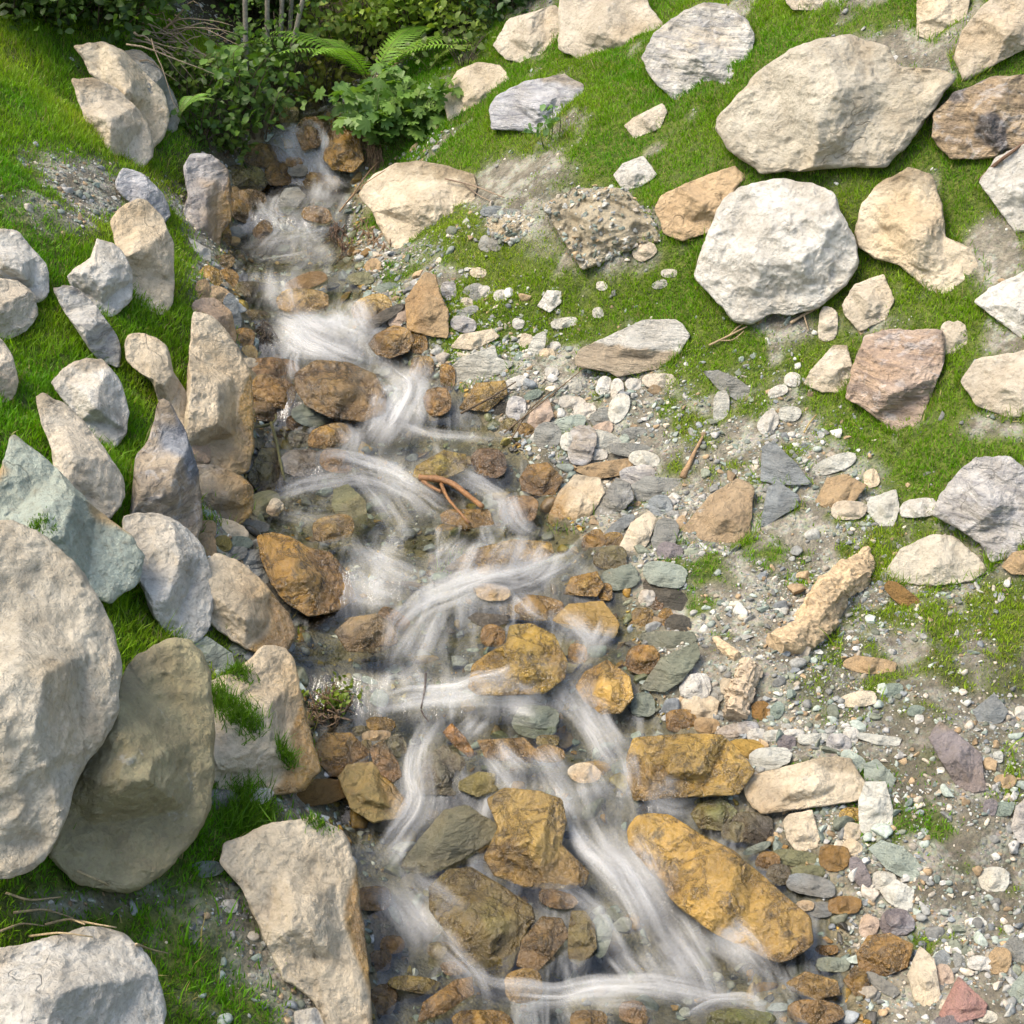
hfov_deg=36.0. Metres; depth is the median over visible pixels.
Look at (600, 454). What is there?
stone
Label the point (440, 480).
branch
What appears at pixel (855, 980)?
stone
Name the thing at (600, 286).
stone
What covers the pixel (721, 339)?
twig
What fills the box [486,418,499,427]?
cobble
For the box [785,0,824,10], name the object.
boulder
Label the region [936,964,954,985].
stone
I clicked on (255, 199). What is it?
stone
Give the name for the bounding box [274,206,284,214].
cobble
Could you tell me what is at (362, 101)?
leafy plant
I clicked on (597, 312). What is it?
stone
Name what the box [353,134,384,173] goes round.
roots
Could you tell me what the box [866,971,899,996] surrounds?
stone
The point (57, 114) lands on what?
grass
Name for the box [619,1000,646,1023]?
stone
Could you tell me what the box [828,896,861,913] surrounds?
stone
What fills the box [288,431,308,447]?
stone
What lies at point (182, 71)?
leafy plant
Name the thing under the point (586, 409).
stone
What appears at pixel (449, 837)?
boulder
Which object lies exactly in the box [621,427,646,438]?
stone
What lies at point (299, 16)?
sapling
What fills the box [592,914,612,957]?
stone
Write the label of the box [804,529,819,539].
pebble
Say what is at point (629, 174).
stone
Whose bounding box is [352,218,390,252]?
roots
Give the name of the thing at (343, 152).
boulder
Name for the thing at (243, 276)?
cobble
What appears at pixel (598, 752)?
cobble
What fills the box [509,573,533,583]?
cobble
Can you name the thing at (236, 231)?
stone
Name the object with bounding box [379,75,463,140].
leafy plant
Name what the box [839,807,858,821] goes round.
stone
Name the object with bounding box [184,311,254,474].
boulder
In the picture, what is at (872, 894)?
cobble
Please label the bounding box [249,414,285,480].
branch
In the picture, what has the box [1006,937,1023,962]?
stone
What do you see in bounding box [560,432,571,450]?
stone
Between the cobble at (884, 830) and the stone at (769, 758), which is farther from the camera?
the stone at (769, 758)
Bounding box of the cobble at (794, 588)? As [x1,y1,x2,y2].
[787,583,804,594]
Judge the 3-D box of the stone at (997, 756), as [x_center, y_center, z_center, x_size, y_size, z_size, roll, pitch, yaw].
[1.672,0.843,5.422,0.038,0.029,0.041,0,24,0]
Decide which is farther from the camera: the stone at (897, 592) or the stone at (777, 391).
the stone at (777, 391)
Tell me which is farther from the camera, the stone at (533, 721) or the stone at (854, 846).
the stone at (533, 721)
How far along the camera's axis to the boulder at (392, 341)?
7.87 m
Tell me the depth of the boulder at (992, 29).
7.28 m
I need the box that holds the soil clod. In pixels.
[542,184,660,269]
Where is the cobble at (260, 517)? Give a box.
[257,512,265,521]
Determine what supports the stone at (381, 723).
on the stream water
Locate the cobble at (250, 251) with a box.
[241,246,254,256]
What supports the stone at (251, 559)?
on the ground at (999, 252)
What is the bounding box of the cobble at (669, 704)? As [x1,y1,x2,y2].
[661,698,679,713]
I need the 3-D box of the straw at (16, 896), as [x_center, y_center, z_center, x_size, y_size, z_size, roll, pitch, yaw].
[-1.306,1.051,4.310,0.150,0.086,0.021,-16,29,-32]
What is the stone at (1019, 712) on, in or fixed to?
on the ground at (999, 252)
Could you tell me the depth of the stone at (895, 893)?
5.11 m
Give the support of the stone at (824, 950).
in the stream water
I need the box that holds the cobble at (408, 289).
[403,285,413,294]
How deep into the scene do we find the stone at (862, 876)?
5.18 m
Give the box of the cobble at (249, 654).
[243,651,254,660]
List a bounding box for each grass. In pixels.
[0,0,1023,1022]
[0,0,1023,1023]
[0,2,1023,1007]
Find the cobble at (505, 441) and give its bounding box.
[500,437,520,445]
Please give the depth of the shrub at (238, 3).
10.35 m
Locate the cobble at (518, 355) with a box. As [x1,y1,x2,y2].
[514,352,523,360]
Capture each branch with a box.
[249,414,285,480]
[418,474,483,523]
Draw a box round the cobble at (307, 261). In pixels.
[304,259,315,263]
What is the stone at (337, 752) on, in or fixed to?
in the stream water
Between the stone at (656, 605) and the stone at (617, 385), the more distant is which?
the stone at (617, 385)
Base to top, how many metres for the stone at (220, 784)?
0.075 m
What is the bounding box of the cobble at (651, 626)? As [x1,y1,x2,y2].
[645,621,661,631]
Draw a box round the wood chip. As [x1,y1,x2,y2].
[679,436,703,478]
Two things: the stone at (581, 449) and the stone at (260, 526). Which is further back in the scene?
the stone at (581, 449)
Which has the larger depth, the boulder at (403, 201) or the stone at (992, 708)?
the boulder at (403, 201)
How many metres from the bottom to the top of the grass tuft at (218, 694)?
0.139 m
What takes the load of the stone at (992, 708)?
on the ground at (999, 252)
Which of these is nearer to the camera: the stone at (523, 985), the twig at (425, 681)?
the stone at (523, 985)
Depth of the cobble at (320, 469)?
7.24 m
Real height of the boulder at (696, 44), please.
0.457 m
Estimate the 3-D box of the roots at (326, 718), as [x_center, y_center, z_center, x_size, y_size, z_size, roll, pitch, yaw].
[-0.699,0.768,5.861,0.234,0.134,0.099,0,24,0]
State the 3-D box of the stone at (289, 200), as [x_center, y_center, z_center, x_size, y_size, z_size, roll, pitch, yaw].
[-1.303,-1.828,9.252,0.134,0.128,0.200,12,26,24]
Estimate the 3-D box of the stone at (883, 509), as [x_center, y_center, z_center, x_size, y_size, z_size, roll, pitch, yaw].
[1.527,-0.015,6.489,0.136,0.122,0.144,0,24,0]
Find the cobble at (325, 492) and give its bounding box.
[315,487,332,496]
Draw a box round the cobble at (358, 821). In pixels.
[349,809,368,828]
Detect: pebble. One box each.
[24,203,33,212]
[647,384,661,394]
[652,616,662,622]
[688,427,695,435]
[701,468,709,477]
[731,544,740,551]
[789,545,802,555]
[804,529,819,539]
[825,451,835,456]
[826,704,838,718]
[830,428,841,435]
[859,986,877,998]
[877,683,887,694]
[940,784,954,797]
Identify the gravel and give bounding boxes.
[0,0,1023,1023]
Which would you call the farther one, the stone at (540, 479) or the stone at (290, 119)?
the stone at (290, 119)
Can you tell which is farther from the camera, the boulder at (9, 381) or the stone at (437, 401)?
the stone at (437, 401)
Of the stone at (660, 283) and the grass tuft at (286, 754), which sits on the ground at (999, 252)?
the stone at (660, 283)
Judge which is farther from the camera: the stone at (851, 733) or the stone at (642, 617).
the stone at (642, 617)
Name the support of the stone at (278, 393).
on the stream water
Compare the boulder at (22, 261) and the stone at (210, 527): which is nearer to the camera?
the stone at (210, 527)
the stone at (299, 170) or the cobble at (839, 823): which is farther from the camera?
the stone at (299, 170)
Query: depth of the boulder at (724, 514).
6.59 m
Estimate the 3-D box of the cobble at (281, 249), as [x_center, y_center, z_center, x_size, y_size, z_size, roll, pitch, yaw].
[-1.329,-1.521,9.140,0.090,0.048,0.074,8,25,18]
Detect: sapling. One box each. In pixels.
[243,0,248,70]
[265,0,269,83]
[278,0,283,71]
[280,0,304,96]
[286,0,293,74]
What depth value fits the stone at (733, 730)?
5.72 m
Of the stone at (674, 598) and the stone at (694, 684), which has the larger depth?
the stone at (674, 598)
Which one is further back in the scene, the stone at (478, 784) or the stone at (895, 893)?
the stone at (478, 784)
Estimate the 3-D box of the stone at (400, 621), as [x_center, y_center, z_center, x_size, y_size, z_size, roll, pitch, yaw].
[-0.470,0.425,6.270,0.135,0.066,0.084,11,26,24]
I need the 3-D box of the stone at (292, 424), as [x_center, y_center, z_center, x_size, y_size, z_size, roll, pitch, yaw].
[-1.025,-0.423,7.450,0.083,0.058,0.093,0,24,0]
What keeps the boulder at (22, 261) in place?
on the ground at (999, 252)
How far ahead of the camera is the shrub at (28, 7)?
8.88 m
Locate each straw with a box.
[0,923,45,932]
[5,892,60,900]
[13,908,72,917]
[28,932,92,937]
[45,918,84,925]
[76,919,116,927]
[135,943,167,953]
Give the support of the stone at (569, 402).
on the ground at (999, 252)
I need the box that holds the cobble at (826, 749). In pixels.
[821,746,839,753]
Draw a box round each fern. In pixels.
[178,93,213,117]
[206,45,244,68]
[259,26,474,85]
[377,44,474,70]
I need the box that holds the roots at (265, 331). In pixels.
[253,319,283,354]
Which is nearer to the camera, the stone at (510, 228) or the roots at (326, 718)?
the roots at (326, 718)
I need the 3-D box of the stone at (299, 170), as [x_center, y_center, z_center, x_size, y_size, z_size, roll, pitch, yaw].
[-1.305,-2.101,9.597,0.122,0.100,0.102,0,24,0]
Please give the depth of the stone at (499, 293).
7.96 m
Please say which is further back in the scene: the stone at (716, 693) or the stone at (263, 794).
the stone at (716, 693)
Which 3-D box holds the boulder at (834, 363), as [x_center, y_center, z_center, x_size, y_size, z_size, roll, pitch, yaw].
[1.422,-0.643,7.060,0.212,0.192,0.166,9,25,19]
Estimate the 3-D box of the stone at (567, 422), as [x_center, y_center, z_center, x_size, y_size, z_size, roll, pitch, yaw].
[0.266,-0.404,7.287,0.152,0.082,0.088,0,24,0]
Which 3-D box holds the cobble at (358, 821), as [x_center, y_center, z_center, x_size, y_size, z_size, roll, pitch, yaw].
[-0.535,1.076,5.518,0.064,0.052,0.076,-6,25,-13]
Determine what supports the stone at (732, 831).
on the stream water
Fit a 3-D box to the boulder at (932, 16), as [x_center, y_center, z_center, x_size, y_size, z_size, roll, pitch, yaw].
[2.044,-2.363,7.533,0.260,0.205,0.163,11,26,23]
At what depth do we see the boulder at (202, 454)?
6.72 m
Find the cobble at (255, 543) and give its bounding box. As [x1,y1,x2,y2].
[252,538,258,546]
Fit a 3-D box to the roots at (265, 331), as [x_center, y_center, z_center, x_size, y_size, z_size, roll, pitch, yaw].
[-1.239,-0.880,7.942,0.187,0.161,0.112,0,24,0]
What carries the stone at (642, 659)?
on the stream water
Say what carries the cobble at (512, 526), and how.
on the ground at (999, 252)
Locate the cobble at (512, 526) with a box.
[505,523,524,528]
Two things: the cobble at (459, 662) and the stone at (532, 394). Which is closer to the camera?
the cobble at (459, 662)
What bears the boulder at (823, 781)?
on the ground at (999, 252)
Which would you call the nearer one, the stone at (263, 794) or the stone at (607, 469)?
the stone at (263, 794)
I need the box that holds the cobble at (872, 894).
[861,882,879,902]
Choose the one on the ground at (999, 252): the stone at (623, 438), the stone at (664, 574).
the stone at (623, 438)
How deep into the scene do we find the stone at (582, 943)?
5.04 m
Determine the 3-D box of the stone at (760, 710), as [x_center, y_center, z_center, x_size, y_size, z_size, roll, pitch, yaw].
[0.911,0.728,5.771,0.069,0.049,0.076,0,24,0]
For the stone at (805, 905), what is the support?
in the stream water
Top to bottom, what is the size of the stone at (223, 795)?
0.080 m
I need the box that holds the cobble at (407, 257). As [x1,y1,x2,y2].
[404,254,409,262]
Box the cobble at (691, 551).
[683,547,699,554]
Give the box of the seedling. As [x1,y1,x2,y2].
[521,104,560,147]
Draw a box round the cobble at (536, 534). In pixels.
[528,526,541,540]
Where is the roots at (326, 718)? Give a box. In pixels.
[307,701,355,732]
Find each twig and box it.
[76,869,124,893]
[339,162,385,211]
[420,673,429,721]
[445,178,504,200]
[460,381,515,413]
[504,368,583,440]
[709,324,746,345]
[790,307,819,330]
[803,414,816,432]
[978,142,1023,180]
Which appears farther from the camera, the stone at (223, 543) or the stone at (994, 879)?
the stone at (223, 543)
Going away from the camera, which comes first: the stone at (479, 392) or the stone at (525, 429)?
the stone at (525, 429)
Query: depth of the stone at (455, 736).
5.70 m
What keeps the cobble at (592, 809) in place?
on the ground at (999, 252)
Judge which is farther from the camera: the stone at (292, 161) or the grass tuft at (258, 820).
the stone at (292, 161)
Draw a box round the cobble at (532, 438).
[530,433,534,442]
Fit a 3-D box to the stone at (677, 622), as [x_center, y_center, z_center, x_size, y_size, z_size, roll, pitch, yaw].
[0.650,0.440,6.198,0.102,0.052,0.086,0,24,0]
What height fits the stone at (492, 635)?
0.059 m
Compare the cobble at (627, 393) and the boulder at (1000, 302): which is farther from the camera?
the cobble at (627, 393)
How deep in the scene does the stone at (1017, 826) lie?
5.22 m
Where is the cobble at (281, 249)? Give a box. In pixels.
[274,244,290,253]
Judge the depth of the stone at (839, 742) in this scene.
5.58 m
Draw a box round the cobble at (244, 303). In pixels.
[239,299,248,308]
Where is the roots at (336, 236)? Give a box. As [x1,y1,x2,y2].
[322,220,352,263]
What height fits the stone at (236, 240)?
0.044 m
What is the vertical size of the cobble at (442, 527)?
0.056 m
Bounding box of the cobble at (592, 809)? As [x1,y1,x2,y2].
[581,797,605,819]
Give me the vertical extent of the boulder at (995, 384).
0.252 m
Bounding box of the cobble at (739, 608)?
[733,602,747,616]
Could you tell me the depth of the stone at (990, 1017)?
4.70 m
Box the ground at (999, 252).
[0,0,1023,1023]
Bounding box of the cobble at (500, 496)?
[492,492,511,501]
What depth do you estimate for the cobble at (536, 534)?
6.79 m
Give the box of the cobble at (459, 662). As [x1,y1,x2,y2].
[451,655,468,668]
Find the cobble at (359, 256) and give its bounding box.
[353,252,364,261]
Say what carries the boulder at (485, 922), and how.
on the ground at (999, 252)
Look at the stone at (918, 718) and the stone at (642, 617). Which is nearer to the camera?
the stone at (918, 718)
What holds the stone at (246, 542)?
on the ground at (999, 252)
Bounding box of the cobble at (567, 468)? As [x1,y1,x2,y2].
[556,463,573,472]
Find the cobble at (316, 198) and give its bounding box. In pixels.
[311,195,322,204]
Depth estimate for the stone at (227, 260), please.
8.44 m
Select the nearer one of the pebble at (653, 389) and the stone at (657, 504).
the stone at (657, 504)
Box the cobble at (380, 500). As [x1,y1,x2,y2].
[371,494,389,507]
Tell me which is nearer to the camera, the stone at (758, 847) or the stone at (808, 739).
the stone at (758, 847)
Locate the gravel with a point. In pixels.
(804, 729)
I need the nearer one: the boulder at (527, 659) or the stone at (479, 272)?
the boulder at (527, 659)
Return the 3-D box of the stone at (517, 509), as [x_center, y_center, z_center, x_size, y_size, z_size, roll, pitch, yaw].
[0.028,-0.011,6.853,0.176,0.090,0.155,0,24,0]
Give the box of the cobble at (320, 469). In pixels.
[317,465,325,472]
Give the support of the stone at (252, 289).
on the stream water
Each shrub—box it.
[0,0,70,25]
[0,0,162,46]
[3,0,134,49]
[53,0,202,32]
[217,0,326,39]
[284,0,409,72]
[335,0,448,55]
[413,0,493,63]
[461,0,532,27]
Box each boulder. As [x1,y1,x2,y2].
[0,229,48,302]
[0,278,37,339]
[0,338,18,402]
[0,434,144,603]
[0,520,121,878]
[0,926,166,1023]
[36,393,124,518]
[48,637,215,893]
[51,358,129,447]
[53,285,120,367]
[67,238,132,316]
[71,77,153,167]
[74,41,169,146]
[110,198,174,314]
[115,168,170,221]
[122,512,213,642]
[124,333,185,425]
[125,49,179,132]
[130,398,202,538]
[183,153,231,245]
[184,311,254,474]
[191,298,236,342]
[191,445,210,464]
[197,464,253,524]
[208,553,297,652]
[211,645,320,795]
[219,815,371,1023]
[257,532,355,616]
[294,360,386,421]
[323,123,363,172]
[338,762,408,822]
[359,161,477,248]
[368,325,413,358]
[401,805,496,877]
[405,272,448,337]
[412,450,467,477]
[428,867,535,990]
[444,62,508,120]
[445,539,553,574]
[452,346,513,382]
[468,623,567,695]
[484,788,588,889]
[489,74,583,132]
[493,5,558,62]
[547,474,604,525]
[558,0,662,58]
[575,319,689,376]
[575,659,633,714]
[626,733,754,800]
[627,813,813,962]
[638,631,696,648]
[639,642,699,691]
[641,2,754,99]
[655,166,744,240]
[681,478,754,542]
[694,178,858,324]
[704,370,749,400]
[715,34,955,173]
[743,756,864,813]
[760,441,810,484]
[760,482,798,527]
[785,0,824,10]
[803,345,851,392]
[845,328,944,431]
[855,167,977,292]
[886,534,986,585]
[916,0,969,39]
[928,721,985,793]
[931,74,1023,159]
[932,456,1023,562]
[954,0,1023,80]
[961,350,1023,417]
[974,271,1023,337]
[979,144,1023,232]
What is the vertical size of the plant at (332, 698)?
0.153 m
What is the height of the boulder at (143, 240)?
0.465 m
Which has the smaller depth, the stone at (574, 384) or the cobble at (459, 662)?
the cobble at (459, 662)
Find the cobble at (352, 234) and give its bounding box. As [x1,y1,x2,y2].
[346,231,356,240]
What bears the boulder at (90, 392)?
on the ground at (999, 252)
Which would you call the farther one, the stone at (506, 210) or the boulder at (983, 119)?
the stone at (506, 210)
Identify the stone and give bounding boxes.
[188,237,210,261]
[192,861,223,877]
[194,636,233,670]
[195,279,209,298]
[198,532,216,555]
[199,265,223,285]
[200,520,215,536]
[208,286,229,302]
[211,789,241,813]
[214,254,234,267]
[214,779,237,790]
[216,535,231,551]
[217,518,248,536]
[220,268,238,286]
[221,899,238,912]
[222,227,231,245]
[223,293,241,327]
[228,164,267,190]
[228,546,247,559]
[229,642,248,655]
[230,226,242,237]
[230,536,252,548]
[231,189,266,210]
[231,197,255,222]
[231,236,240,245]
[233,281,273,297]
[236,328,255,345]
[240,143,288,166]
[241,345,257,357]
[241,549,262,567]
[244,357,257,367]
[245,309,270,320]
[245,519,269,532]
[247,447,281,492]
[250,567,268,583]
[250,788,273,804]
[251,357,300,382]
[252,219,272,240]
[252,373,295,408]
[252,490,280,516]
[253,398,288,421]
[265,161,293,185]
[266,498,283,516]
[266,583,290,613]
[267,106,298,128]
[276,288,328,314]
[277,187,305,214]
[281,449,320,476]
[284,271,327,290]
[286,157,303,166]
[286,415,302,430]
[287,158,307,176]
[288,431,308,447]
[291,404,330,426]
[292,171,340,189]
[294,116,329,150]
[294,1007,323,1023]
[296,779,344,806]
[301,205,331,223]
[308,423,352,449]
[312,513,353,543]
[315,732,369,776]
[319,449,352,472]
[332,484,367,523]
[335,613,397,652]
[345,272,373,284]
[351,293,391,326]
[352,725,369,735]
[357,303,404,335]
[359,886,391,910]
[361,739,371,750]
[362,730,390,740]
[364,258,380,271]
[366,716,395,731]
[369,739,402,781]
[370,949,391,971]
[371,983,397,1015]
[374,283,399,292]
[378,606,409,629]
[380,935,404,953]
[387,733,407,757]
[387,975,443,993]
[388,307,406,325]
[409,355,433,378]
[410,332,427,353]
[415,744,468,795]
[418,976,473,1021]
[423,387,451,416]
[427,941,462,960]
[439,363,455,390]
[440,509,494,528]
[440,961,467,975]
[441,281,456,297]
[443,723,474,757]
[450,315,476,332]
[451,329,499,349]
[452,1009,513,1023]
[457,305,478,316]
[458,771,498,796]
[459,380,507,411]
[460,297,472,306]
[462,283,480,295]
[468,612,509,626]
[469,291,480,300]
[470,267,486,277]
[471,448,506,477]
[475,583,510,600]
[477,737,534,762]
[478,235,489,251]
[478,285,490,297]
[480,206,501,215]
[480,624,505,646]
[486,210,534,245]
[487,237,503,251]
[491,401,506,413]
[493,289,506,300]
[497,594,563,620]
[498,495,538,523]
[499,418,517,432]
[502,209,520,212]
[504,968,542,1003]
[506,375,525,388]
[506,396,525,420]
[512,318,523,328]
[512,704,558,738]
[516,916,567,971]
[517,423,534,435]
[519,333,532,347]
[519,409,528,422]
[519,462,563,496]
[524,389,541,399]
[527,331,545,354]
[527,399,553,428]
[533,744,564,762]
[534,422,561,448]
[536,734,558,745]
[537,290,561,312]
[539,348,555,357]
[539,889,578,909]
[544,367,558,375]
[550,317,577,328]
[550,341,560,350]
[552,601,619,637]
[554,414,585,432]
[558,395,586,408]
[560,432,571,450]
[563,571,603,596]
[567,425,596,465]
[567,910,596,967]
[568,378,581,393]
[568,643,587,663]
[568,762,601,782]
[570,1010,607,1023]
[573,403,596,416]
[573,458,633,478]
[581,529,605,550]
[589,407,609,424]
[592,307,603,317]
[592,449,607,459]
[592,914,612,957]
[593,421,612,432]
[593,545,626,569]
[594,478,633,515]
[595,376,611,394]
[595,429,620,453]
[596,281,606,290]
[598,583,612,600]
[600,564,640,590]
[604,532,622,545]
[605,514,634,533]
[608,393,630,423]
[609,443,650,456]
[610,378,623,398]
[614,156,656,189]
[619,434,629,442]
[619,464,655,483]
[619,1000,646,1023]
[620,511,656,550]
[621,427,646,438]
[624,103,666,137]
[625,378,641,389]
[625,644,659,673]
[628,450,659,466]
[630,692,655,716]
[631,476,680,501]
[631,607,653,626]
[632,242,656,261]
[638,589,654,606]
[642,373,675,387]
[643,561,687,587]
[643,579,687,610]
[648,495,672,515]
[650,596,663,609]
[651,279,667,288]
[651,518,678,548]
[656,541,682,559]
[658,608,672,625]
[661,269,676,277]
[664,614,690,630]
[666,709,696,731]
[679,673,710,698]
[679,696,719,717]
[691,797,737,830]
[694,717,719,733]
[706,1008,776,1023]
[709,686,723,701]
[713,390,729,421]
[717,721,758,737]
[720,678,730,694]
[721,821,744,842]
[722,657,762,720]
[730,739,763,759]
[730,811,773,844]
[743,841,770,854]
[747,728,765,740]
[749,747,792,770]
[751,701,769,720]
[755,851,780,870]
[757,409,778,434]
[764,730,777,741]
[766,863,790,885]
[768,385,787,397]
[770,701,784,718]
[774,849,818,865]
[777,735,795,749]
[778,406,801,421]
[783,729,801,737]
[783,810,819,850]
[784,372,800,386]
[786,873,834,897]
[786,971,839,999]
[787,999,844,1023]
[791,865,825,876]
[796,900,814,910]
[797,733,828,744]
[809,901,831,917]
[812,452,856,475]
[815,474,866,507]
[815,945,838,955]
[815,957,849,971]
[818,306,837,341]
[818,844,849,871]
[826,733,851,750]
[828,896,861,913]
[831,500,867,519]
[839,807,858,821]
[840,749,864,772]
[841,690,876,707]
[842,274,894,331]
[842,839,862,855]
[843,656,896,673]
[843,727,858,743]
[843,822,860,839]
[843,966,869,998]
[849,856,870,887]
[856,933,913,976]
[857,732,901,745]
[858,781,892,836]
[859,914,879,936]
[863,469,879,487]
[863,759,895,786]
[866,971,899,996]
[867,489,899,526]
[868,840,922,881]
[872,871,896,889]
[879,879,914,910]
[880,908,914,935]
[884,581,920,606]
[885,683,902,697]
[899,498,935,517]
[907,705,924,715]
[907,946,940,1005]
[914,714,923,723]
[933,1015,973,1023]
[934,949,950,965]
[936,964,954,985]
[939,977,987,1022]
[941,321,967,354]
[953,952,965,973]
[967,955,991,970]
[972,693,1007,723]
[977,1010,997,1022]
[978,867,1009,891]
[983,798,997,815]
[989,947,1011,974]
[992,751,1002,762]
[994,774,1016,788]
[995,801,1013,815]
[1002,550,1023,574]
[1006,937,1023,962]
[1007,972,1023,1002]
[1011,799,1023,843]
[1014,706,1023,718]
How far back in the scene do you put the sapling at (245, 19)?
9.51 m
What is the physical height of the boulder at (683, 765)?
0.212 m
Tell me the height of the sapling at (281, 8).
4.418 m
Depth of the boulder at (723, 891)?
5.09 m
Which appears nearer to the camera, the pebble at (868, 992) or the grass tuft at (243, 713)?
the pebble at (868, 992)
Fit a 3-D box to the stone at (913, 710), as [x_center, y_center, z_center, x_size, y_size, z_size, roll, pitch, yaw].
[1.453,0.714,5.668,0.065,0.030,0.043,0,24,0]
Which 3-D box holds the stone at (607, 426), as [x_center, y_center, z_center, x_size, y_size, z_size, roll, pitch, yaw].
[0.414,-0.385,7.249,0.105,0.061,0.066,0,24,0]
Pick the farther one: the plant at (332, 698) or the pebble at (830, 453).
the pebble at (830, 453)
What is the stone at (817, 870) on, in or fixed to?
on the ground at (999, 252)
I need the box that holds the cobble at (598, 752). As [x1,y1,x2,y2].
[592,742,614,759]
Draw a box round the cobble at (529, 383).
[523,378,537,388]
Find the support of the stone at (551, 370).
on the ground at (999, 252)
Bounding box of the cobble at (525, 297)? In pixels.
[518,293,531,300]
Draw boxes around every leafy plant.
[156,40,230,98]
[169,93,258,145]
[190,26,300,129]
[197,119,261,167]
[199,0,342,99]
[211,70,306,148]
[274,11,389,108]
[313,61,443,149]
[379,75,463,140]
[403,11,498,69]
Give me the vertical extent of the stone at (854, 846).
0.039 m
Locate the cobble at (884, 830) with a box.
[870,823,892,839]
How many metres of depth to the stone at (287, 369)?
7.71 m
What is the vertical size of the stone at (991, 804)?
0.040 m
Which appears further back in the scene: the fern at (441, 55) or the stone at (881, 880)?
the fern at (441, 55)
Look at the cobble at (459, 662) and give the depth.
6.19 m
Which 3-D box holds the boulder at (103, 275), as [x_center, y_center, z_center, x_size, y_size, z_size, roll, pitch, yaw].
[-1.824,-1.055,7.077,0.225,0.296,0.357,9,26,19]
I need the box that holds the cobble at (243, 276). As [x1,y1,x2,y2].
[237,272,248,280]
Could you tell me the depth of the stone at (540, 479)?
7.04 m
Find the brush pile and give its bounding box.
[123,1,261,113]
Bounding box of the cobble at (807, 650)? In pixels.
[797,646,810,657]
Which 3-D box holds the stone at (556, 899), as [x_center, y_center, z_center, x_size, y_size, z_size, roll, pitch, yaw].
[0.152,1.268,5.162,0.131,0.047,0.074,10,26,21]
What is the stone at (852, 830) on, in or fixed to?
on the ground at (999, 252)
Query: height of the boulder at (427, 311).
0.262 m
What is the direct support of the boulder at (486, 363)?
on the ground at (999, 252)
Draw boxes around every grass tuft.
[27,506,56,533]
[207,766,312,840]
[211,673,258,715]
[214,657,260,689]
[215,694,273,745]
[273,727,305,770]
[301,809,338,836]
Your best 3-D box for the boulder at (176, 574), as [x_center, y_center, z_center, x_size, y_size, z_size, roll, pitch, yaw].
[-1.240,0.225,5.735,0.301,0.379,0.485,-7,25,-16]
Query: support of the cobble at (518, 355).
on the ground at (999, 252)
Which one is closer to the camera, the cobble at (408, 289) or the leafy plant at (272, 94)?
the cobble at (408, 289)
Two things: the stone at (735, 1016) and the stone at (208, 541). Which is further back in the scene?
the stone at (208, 541)
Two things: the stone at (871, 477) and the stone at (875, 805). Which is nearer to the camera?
the stone at (875, 805)
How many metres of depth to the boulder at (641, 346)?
7.45 m
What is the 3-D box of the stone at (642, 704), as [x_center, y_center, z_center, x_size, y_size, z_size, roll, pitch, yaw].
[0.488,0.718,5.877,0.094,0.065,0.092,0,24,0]
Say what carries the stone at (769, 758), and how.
on the ground at (999, 252)
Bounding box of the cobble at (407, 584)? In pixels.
[400,581,423,589]
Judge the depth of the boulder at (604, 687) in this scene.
5.87 m
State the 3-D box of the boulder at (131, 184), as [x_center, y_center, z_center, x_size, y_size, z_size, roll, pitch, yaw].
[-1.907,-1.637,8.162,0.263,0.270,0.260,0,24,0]
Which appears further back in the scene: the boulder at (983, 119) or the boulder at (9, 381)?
the boulder at (983, 119)
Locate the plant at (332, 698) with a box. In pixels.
[301,671,369,720]
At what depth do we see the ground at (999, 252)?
6.49 m
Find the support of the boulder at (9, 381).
on the ground at (999, 252)
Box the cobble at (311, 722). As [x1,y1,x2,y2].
[307,712,314,727]
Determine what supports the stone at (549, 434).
on the ground at (999, 252)
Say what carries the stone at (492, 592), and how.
on the stream water
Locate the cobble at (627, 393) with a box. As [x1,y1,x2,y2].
[619,391,630,395]
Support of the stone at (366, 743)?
on the stream water
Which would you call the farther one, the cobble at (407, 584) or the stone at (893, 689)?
the cobble at (407, 584)
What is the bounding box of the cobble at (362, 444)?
[358,441,372,455]
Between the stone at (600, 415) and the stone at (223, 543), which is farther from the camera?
the stone at (600, 415)
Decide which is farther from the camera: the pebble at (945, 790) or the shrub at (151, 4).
the shrub at (151, 4)
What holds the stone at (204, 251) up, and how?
on the ground at (999, 252)
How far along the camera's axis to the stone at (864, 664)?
5.88 m
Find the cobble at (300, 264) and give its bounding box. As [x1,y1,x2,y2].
[293,261,305,267]
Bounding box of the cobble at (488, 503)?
[481,498,501,508]
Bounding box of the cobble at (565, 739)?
[554,731,572,749]
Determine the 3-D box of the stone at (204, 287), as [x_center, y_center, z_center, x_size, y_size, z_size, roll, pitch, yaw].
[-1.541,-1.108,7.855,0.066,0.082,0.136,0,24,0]
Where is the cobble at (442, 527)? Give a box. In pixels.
[435,524,454,531]
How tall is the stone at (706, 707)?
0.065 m
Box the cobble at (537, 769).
[527,765,545,775]
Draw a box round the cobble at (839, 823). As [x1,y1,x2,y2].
[833,815,854,830]
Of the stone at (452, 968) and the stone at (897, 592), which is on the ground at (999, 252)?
the stone at (897, 592)
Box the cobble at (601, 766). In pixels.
[586,760,610,771]
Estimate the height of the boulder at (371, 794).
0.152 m
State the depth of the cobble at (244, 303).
8.12 m

